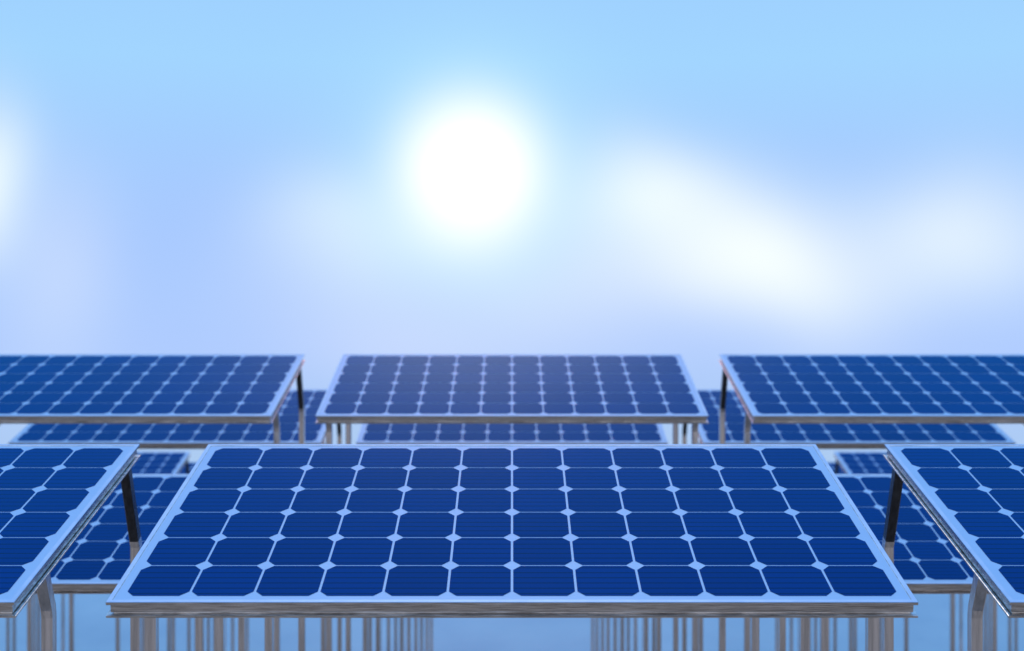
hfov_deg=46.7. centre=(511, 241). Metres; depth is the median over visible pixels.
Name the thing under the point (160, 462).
solar panel
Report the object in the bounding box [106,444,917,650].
solar panel
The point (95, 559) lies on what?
solar panel
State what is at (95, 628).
water
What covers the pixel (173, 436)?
solar panel
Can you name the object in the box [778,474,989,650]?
solar panel
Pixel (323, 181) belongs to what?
sky
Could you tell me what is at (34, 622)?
solar panel
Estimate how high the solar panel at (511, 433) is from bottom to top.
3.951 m
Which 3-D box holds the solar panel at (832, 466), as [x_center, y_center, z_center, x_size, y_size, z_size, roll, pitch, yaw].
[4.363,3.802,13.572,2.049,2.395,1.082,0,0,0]
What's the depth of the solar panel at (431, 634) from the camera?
14.03 m
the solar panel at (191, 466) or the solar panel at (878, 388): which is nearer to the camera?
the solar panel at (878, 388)
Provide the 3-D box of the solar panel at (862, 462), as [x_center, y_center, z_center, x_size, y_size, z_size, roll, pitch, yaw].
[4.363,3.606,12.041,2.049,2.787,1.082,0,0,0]
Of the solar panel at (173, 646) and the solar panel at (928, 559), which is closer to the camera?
the solar panel at (928, 559)
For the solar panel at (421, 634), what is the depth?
11.78 m
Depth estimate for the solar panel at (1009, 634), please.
13.30 m
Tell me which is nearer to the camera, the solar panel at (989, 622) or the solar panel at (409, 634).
the solar panel at (989, 622)
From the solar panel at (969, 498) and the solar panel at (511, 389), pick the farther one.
the solar panel at (511, 389)
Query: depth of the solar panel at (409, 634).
10.61 m
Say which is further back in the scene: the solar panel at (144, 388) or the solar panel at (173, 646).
the solar panel at (173, 646)
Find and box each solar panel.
[0,354,304,650]
[0,424,35,650]
[0,444,141,650]
[6,452,190,650]
[8,389,341,650]
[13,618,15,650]
[34,474,245,650]
[37,462,225,650]
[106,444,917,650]
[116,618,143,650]
[171,618,380,650]
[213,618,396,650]
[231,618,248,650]
[265,618,758,650]
[315,354,708,650]
[356,424,667,650]
[400,618,623,650]
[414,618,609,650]
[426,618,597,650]
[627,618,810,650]
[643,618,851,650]
[682,389,1015,650]
[719,354,1023,650]
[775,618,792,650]
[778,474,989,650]
[798,462,986,650]
[833,452,1017,650]
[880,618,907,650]
[882,444,1023,650]
[988,424,1023,650]
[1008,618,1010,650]
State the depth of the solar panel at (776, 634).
13.66 m
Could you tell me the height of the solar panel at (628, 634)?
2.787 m
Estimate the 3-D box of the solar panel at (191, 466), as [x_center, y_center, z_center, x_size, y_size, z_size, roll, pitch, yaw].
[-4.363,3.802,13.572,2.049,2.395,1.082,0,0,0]
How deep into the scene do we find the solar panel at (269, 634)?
4.67 m
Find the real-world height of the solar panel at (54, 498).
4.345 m
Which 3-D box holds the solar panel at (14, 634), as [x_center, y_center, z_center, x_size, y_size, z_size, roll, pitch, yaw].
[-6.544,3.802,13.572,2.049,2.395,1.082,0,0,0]
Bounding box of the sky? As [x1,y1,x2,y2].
[0,0,1023,461]
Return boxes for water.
[0,594,1023,650]

